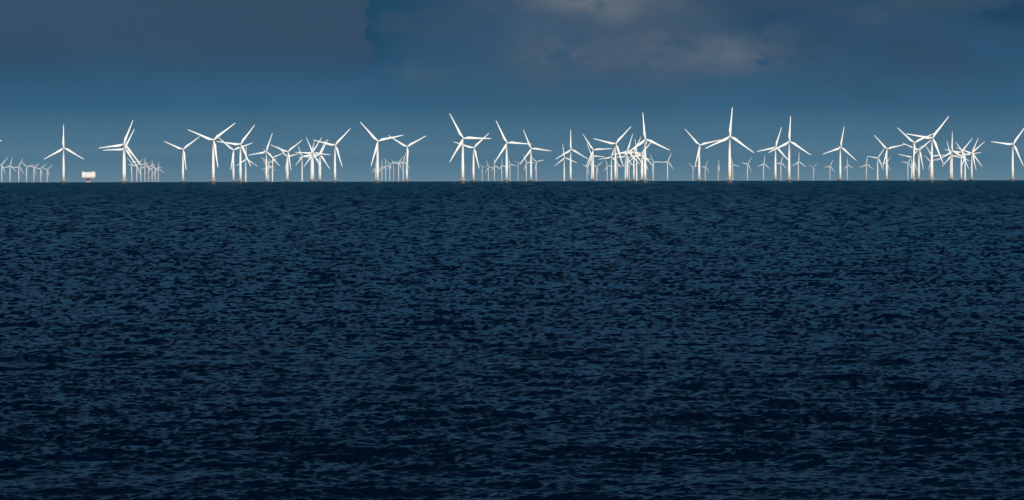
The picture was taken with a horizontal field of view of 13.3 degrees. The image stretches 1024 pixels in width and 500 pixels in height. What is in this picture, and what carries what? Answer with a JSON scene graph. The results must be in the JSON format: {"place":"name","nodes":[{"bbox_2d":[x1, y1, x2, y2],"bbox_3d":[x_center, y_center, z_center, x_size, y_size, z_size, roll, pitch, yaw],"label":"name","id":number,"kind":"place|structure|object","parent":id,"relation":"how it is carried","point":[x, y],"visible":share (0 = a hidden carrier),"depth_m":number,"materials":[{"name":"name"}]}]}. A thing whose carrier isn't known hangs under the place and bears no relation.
{"place":"outdoors","nodes":[
{"label":"outdoors","id":0,"kind":"place"},
{"bbox_2d":[0,180,1023,499],"bbox_3d":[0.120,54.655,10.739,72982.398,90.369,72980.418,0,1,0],"label":"sea","id":1,"kind":"structure","parent":0,"point":[526,340],"depth_m":262.74,"materials":[{"name":"blue liquid"}]},
{"bbox_2d":[0,159,6,181],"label":"wind turbine","id":2,"kind":"object","parent":1,"relation":"in","point":[1,169],"visible":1,"depth_m":15985.76,"materials":[{"name":"paint"}]},
{"bbox_2d":[10,161,24,181],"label":"wind turbine","id":3,"kind":"object","parent":1,"relation":"in","point":[18,167],"visible":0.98,"depth_m":17387.69,"materials":[{"name":"paint"}]},
{"bbox_2d":[32,163,46,181],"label":"wind turbine","id":4,"kind":"object","parent":1,"relation":"in","point":[40,171],"visible":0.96,"depth_m":19684.47,"materials":[{"name":"paint"}]},
{"bbox_2d":[45,124,82,182],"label":"wind turbine","id":5,"kind":"object","parent":1,"relation":"in","point":[63,180],"visible":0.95,"depth_m":8683.12,"materials":[{"name":"white paint"}]},
{"bbox_2d":[81,170,94,182],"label":"offshore substation","id":6,"kind":"object","parent":1,"relation":"on","point":[87,176],"visible":0.95,"depth_m":8689.59,"materials":[{"name":"grey paint"}]},
{"bbox_2d":[101,121,139,182],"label":"wind turbine","id":7,"kind":"object","parent":1,"relation":"in","point":[123,180],"visible":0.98,"depth_m":7817.76,"materials":[{"name":"white paint"}]},
{"bbox_2d":[109,130,137,179],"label":"wind turbine","id":8,"kind":"object","parent":1,"relation":"in","point":[127,152],"visible":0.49,"depth_m":9020.91,"materials":[{"name":"white paint"}]},
{"bbox_2d":[129,158,143,181],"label":"wind turbine","id":9,"kind":"object","parent":1,"relation":"in","point":[136,169],"visible":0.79,"depth_m":16580.03,"materials":[{"name":"paint"}]},
{"bbox_2d":[164,136,199,181],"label":"wind turbine","id":10,"kind":"object","parent":1,"relation":"in","point":[183,160],"visible":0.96,"depth_m":9382.76,"materials":[{"name":"white paint"}]},
{"bbox_2d":[189,123,234,182],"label":"wind turbine","id":11,"kind":"object","parent":1,"relation":"in","point":[213,180],"visible":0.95,"depth_m":7159.92,"materials":[{"name":"white paint"}]},
{"bbox_2d":[218,137,251,181],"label":"wind turbine","id":12,"kind":"object","parent":1,"relation":"in","point":[232,180],"visible":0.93,"depth_m":9689.65,"materials":[{"name":"white paint"}]},
{"bbox_2d":[217,125,254,181],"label":"wind turbine","id":13,"kind":"object","parent":1,"relation":"in","point":[240,166],"visible":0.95,"depth_m":8108.71,"materials":[{"name":"white paint"}]},
{"bbox_2d":[236,154,256,181],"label":"wind turbine","id":14,"kind":"object","parent":1,"relation":"in","point":[245,166],"visible":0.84,"depth_m":13768.65,"materials":[{"name":"white paint"}]},
{"bbox_2d":[250,133,279,181],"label":"wind turbine","id":15,"kind":"object","parent":1,"relation":"in","point":[265,180],"visible":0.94,"depth_m":10181.46,"materials":[{"name":"white paint"}]},
{"bbox_2d":[261,157,277,181],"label":"wind turbine","id":16,"kind":"object","parent":1,"relation":"in","point":[268,167],"visible":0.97,"depth_m":15113.76,"materials":[{"name":"paint"}]},
{"bbox_2d":[272,153,282,181],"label":"wind turbine","id":17,"kind":"object","parent":1,"relation":"in","point":[272,165],"visible":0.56,"depth_m":13609.62,"materials":[{"name":"white paint"}]},
{"bbox_2d":[271,140,301,181],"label":"wind turbine","id":18,"kind":"object","parent":1,"relation":"in","point":[288,179],"visible":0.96,"depth_m":10396.19,"materials":[{"name":"white paint"}]},
{"bbox_2d":[281,150,299,179],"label":"wind turbine","id":19,"kind":"object","parent":1,"relation":"in","point":[286,162],"visible":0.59,"depth_m":12792.99,"materials":[{"name":"white paint"}]},
{"bbox_2d":[295,147,309,181],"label":"wind turbine","id":20,"kind":"object","parent":1,"relation":"in","point":[302,166],"visible":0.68,"depth_m":14637.59,"materials":[{"name":"white paint"}]},
{"bbox_2d":[296,139,320,181],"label":"wind turbine","id":21,"kind":"object","parent":1,"relation":"in","point":[311,180],"visible":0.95,"depth_m":10857.80,"materials":[{"name":"white paint"}]},
{"bbox_2d":[299,141,321,181],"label":"wind turbine","id":22,"kind":"object","parent":1,"relation":"in","point":[311,159],"visible":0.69,"depth_m":12699.33,"materials":[{"name":"white paint"}]},
{"bbox_2d":[303,140,329,181],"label":"wind turbine","id":23,"kind":"object","parent":1,"relation":"in","point":[320,180],"visible":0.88,"depth_m":11457.79,"materials":[{"name":"white paint"}]},
{"bbox_2d":[304,137,328,181],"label":"wind turbine","id":24,"kind":"object","parent":1,"relation":"in","point":[313,158],"visible":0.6,"depth_m":11085.65,"materials":[{"name":"white paint"}]},
{"bbox_2d":[314,128,350,181],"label":"wind turbine","id":25,"kind":"object","parent":1,"relation":"in","point":[335,150],"visible":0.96,"depth_m":8506.09,"materials":[{"name":"white paint"}]},
{"bbox_2d":[360,122,402,181],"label":"wind turbine","id":26,"kind":"object","parent":1,"relation":"in","point":[377,179],"visible":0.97,"depth_m":7513.85,"materials":[{"name":"white paint"}]},
{"bbox_2d":[385,159,395,180],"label":"wind turbine","id":27,"kind":"object","parent":1,"relation":"in","point":[389,164],"visible":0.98,"depth_m":18339.54,"materials":[{"name":"paint"}]},
{"bbox_2d":[394,157,402,180],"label":"wind turbine","id":28,"kind":"object","parent":1,"relation":"in","point":[398,168],"visible":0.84,"depth_m":17109.27,"materials":[{"name":"paint"}]},
{"bbox_2d":[397,154,405,180],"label":"wind turbine","id":29,"kind":"object","parent":1,"relation":"in","point":[403,162],"visible":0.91,"depth_m":15441.06,"materials":[{"name":"paint"}]},
{"bbox_2d":[388,135,424,181],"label":"wind turbine","id":30,"kind":"object","parent":1,"relation":"in","point":[406,179],"visible":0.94,"depth_m":8846.58,"materials":[{"name":"white paint"}]},
{"bbox_2d":[449,113,490,181],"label":"wind turbine","id":31,"kind":"object","parent":1,"relation":"in","point":[462,179],"visible":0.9,"depth_m":6996.74,"materials":[{"name":"white paint"}]},
{"bbox_2d":[455,133,488,181],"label":"wind turbine","id":32,"kind":"object","parent":1,"relation":"in","point":[473,179],"visible":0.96,"depth_m":9193.64,"materials":[{"name":"white paint"}]},
{"bbox_2d":[494,121,527,181],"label":"wind turbine","id":33,"kind":"object","parent":1,"relation":"in","point":[506,179],"visible":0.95,"depth_m":7926.65,"materials":[{"name":"white paint"}]},
{"bbox_2d":[523,154,532,180],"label":"wind turbine","id":34,"kind":"object","parent":1,"relation":"in","point":[526,162],"visible":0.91,"depth_m":15707.50,"materials":[{"name":"paint"}]},
{"bbox_2d":[520,130,549,180],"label":"wind turbine","id":35,"kind":"object","parent":1,"relation":"in","point":[530,178],"visible":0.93,"depth_m":9555.45,"materials":[{"name":"white paint"}]},
{"bbox_2d":[532,157,542,180],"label":"wind turbine","id":36,"kind":"object","parent":1,"relation":"in","point":[536,167],"visible":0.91,"depth_m":16369.54,"materials":[{"name":"paint"}]},
{"bbox_2d":[555,148,576,180],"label":"wind turbine","id":37,"kind":"object","parent":1,"relation":"in","point":[564,164],"visible":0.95,"depth_m":13530.31,"materials":[{"name":"white paint"}]},
{"bbox_2d":[556,130,587,180],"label":"wind turbine","id":38,"kind":"object","parent":1,"relation":"in","point":[571,178],"visible":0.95,"depth_m":9796.43,"materials":[{"name":"white paint"}]},
{"bbox_2d":[587,145,602,178],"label":"wind turbine","id":39,"kind":"object","parent":1,"relation":"in","point":[591,161],"visible":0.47,"depth_m":13099.78,"materials":[{"name":"white paint"}]},
{"bbox_2d":[583,135,611,180],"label":"wind turbine","id":40,"kind":"object","parent":1,"relation":"in","point":[592,156],"visible":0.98,"depth_m":10114.70,"materials":[{"name":"white paint"}]},
{"bbox_2d":[602,147,618,180],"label":"wind turbine","id":41,"kind":"object","parent":1,"relation":"in","point":[611,157],"visible":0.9,"depth_m":13545.15,"materials":[{"name":"white paint"}]},
{"bbox_2d":[593,127,630,181],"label":"wind turbine","id":42,"kind":"object","parent":1,"relation":"in","point":[615,178],"visible":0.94,"depth_m":8248.41,"materials":[{"name":"white paint"}]},
{"bbox_2d":[616,152,631,178],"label":"wind turbine","id":43,"kind":"object","parent":1,"relation":"in","point":[625,163],"visible":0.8,"depth_m":13988.07,"materials":[{"name":"white paint"}]},
{"bbox_2d":[612,134,637,180],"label":"wind turbine","id":44,"kind":"object","parent":1,"relation":"in","point":[626,179],"visible":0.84,"depth_m":10575.46,"materials":[{"name":"white paint"}]},
{"bbox_2d":[621,137,643,180],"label":"wind turbine","id":45,"kind":"object","parent":1,"relation":"in","point":[633,178],"visible":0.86,"depth_m":11179.53,"materials":[{"name":"white paint"}]},
{"bbox_2d":[629,141,649,180],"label":"wind turbine","id":46,"kind":"object","parent":1,"relation":"in","point":[636,161],"visible":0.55,"depth_m":12127.97,"materials":[{"name":"white paint"}]},
{"bbox_2d":[630,143,650,180],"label":"wind turbine","id":47,"kind":"object","parent":1,"relation":"in","point":[641,178],"visible":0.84,"depth_m":11340.12,"materials":[{"name":"white paint"}]},
{"bbox_2d":[628,142,653,177],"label":"wind turbine","id":48,"kind":"object","parent":1,"relation":"in","point":[642,162],"visible":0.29,"depth_m":11655.35,"materials":[{"name":"white paint"}]},
{"bbox_2d":[625,116,668,181],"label":"wind turbine","id":49,"kind":"object","parent":1,"relation":"in","point":[637,145],"visible":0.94,"depth_m":7299.08,"materials":[{"name":"white paint"}]},
{"bbox_2d":[650,155,656,180],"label":"wind turbine","id":50,"kind":"object","parent":1,"relation":"in","point":[653,162],"visible":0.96,"depth_m":15396.65,"materials":[{"name":"paint"}]},
{"bbox_2d":[658,152,673,180],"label":"wind turbine","id":51,"kind":"object","parent":1,"relation":"in","point":[667,166],"visible":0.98,"depth_m":15354.73,"materials":[{"name":"paint"}]},
{"bbox_2d":[685,129,718,180],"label":"wind turbine","id":52,"kind":"object","parent":1,"relation":"in","point":[698,157],"visible":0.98,"depth_m":8660.72,"materials":[{"name":"white paint"}]},
{"bbox_2d":[705,107,753,181],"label":"wind turbine","id":53,"kind":"object","parent":1,"relation":"in","point":[729,179],"visible":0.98,"depth_m":6758.58,"materials":[{"name":"white paint"}]},
{"bbox_2d":[744,157,751,180],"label":"wind turbine","id":54,"kind":"object","parent":1,"relation":"in","point":[747,168],"visible":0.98,"depth_m":17182.07,"materials":[{"name":"paint"}]},
{"bbox_2d":[757,158,770,180],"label":"wind turbine","id":55,"kind":"object","parent":1,"relation":"in","point":[763,164],"visible":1,"depth_m":16912.40,"materials":[{"name":"paint"}]},
{"bbox_2d":[757,127,787,180],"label":"wind turbine","id":56,"kind":"object","parent":1,"relation":"in","point":[775,178],"visible":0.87,"depth_m":9295.68,"materials":[{"name":"white paint"}]},
{"bbox_2d":[773,157,786,180],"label":"wind turbine","id":57,"kind":"object","parent":1,"relation":"in","point":[780,167],"visible":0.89,"depth_m":17137.62,"materials":[{"name":"paint"}]},
{"bbox_2d":[768,116,810,180],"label":"wind turbine","id":58,"kind":"object","parent":1,"relation":"in","point":[788,142],"visible":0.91,"depth_m":7746.79,"materials":[{"name":"white paint"}]},
{"bbox_2d":[791,158,805,180],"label":"wind turbine","id":59,"kind":"object","parent":1,"relation":"in","point":[798,162],"visible":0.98,"depth_m":15486.68,"materials":[{"name":"paint"}]},
{"bbox_2d":[824,129,856,180],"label":"wind turbine","id":60,"kind":"object","parent":1,"relation":"in","point":[840,178],"visible":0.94,"depth_m":9265.56,"materials":[{"name":"white paint"}]},
{"bbox_2d":[843,160,853,179],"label":"wind turbine","id":61,"kind":"object","parent":1,"relation":"in","point":[847,169],"visible":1,"depth_m":18355.36,"materials":[{"name":"paint"}]},
{"bbox_2d":[862,155,873,179],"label":"wind turbine","id":62,"kind":"object","parent":1,"relation":"in","point":[866,164],"visible":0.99,"depth_m":17356.73,"materials":[{"name":"paint"}]},
{"bbox_2d":[868,148,884,179],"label":"wind turbine","id":63,"kind":"object","parent":1,"relation":"in","point":[877,162],"visible":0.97,"depth_m":14290.73,"materials":[{"name":"white paint"}]},
{"bbox_2d":[874,135,904,180],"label":"wind turbine","id":64,"kind":"object","parent":1,"relation":"in","point":[886,178],"visible":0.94,"depth_m":9957.50,"materials":[{"name":"white paint"}]},
{"bbox_2d":[904,158,910,179],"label":"wind turbine","id":65,"kind":"object","parent":1,"relation":"in","point":[907,167],"visible":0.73,"depth_m":17444.11,"materials":[{"name":"paint"}]},
{"bbox_2d":[899,151,916,177],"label":"wind turbine","id":66,"kind":"object","parent":1,"relation":"in","point":[911,162],"visible":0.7,"depth_m":13238.42,"materials":[{"name":"white paint"}]},
{"bbox_2d":[898,128,933,180],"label":"wind turbine","id":67,"kind":"object","parent":1,"relation":"in","point":[913,178],"visible":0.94,"depth_m":8053.41,"materials":[{"name":"white paint"}]},
{"bbox_2d":[903,140,930,179],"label":"wind turbine","id":68,"kind":"object","parent":1,"relation":"in","point":[919,156],"visible":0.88,"depth_m":10071.67,"materials":[{"name":"white paint"}]},
{"bbox_2d":[908,116,948,180],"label":"wind turbine","id":69,"kind":"object","parent":1,"relation":"in","point":[931,178],"visible":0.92,"depth_m":7113.77,"materials":[{"name":"white paint"}]},
{"bbox_2d":[938,132,968,179],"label":"wind turbine","id":70,"kind":"object","parent":1,"relation":"in","point":[951,153],"visible":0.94,"depth_m":10313.34,"materials":[{"name":"white paint"}]},
{"bbox_2d":[944,142,963,179],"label":"wind turbine","id":71,"kind":"object","parent":1,"relation":"in","point":[950,161],"visible":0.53,"depth_m":12532.16,"materials":[{"name":"white paint"}]},
{"bbox_2d":[945,139,971,179],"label":"wind turbine","id":72,"kind":"object","parent":1,"relation":"in","point":[960,178],"visible":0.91,"depth_m":10946.43,"materials":[{"name":"white paint"}]},
{"bbox_2d":[956,143,980,179],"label":"wind turbine","id":73,"kind":"object","parent":1,"relation":"in","point":[964,162],"visible":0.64,"depth_m":12039.69,"materials":[{"name":"white paint"}]},
{"bbox_2d":[956,139,981,165],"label":"wind turbine","id":74,"kind":"object","parent":1,"relation":"in","point":[973,154],"visible":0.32,"depth_m":11591.30,"materials":[{"name":"white paint"}]},
{"bbox_2d":[956,141,984,179],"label":"wind turbine","id":75,"kind":"object","parent":1,"relation":"in","point":[972,155],"visible":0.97,"depth_m":11306.29,"materials":[{"name":"white paint"}]},
{"bbox_2d":[991,128,1023,180],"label":"wind turbine","id":76,"kind":"object","parent":1,"relation":"in","point":[1012,178],"visible":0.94,"depth_m":8353.54,"materials":[{"name":"white paint"}]},
{"bbox_2d":[0,0,1023,181],"label":"sky","id":77,"kind":"structure","parent":0,"point":[294,71],"materials":[{"name":"blue"}]}
]}

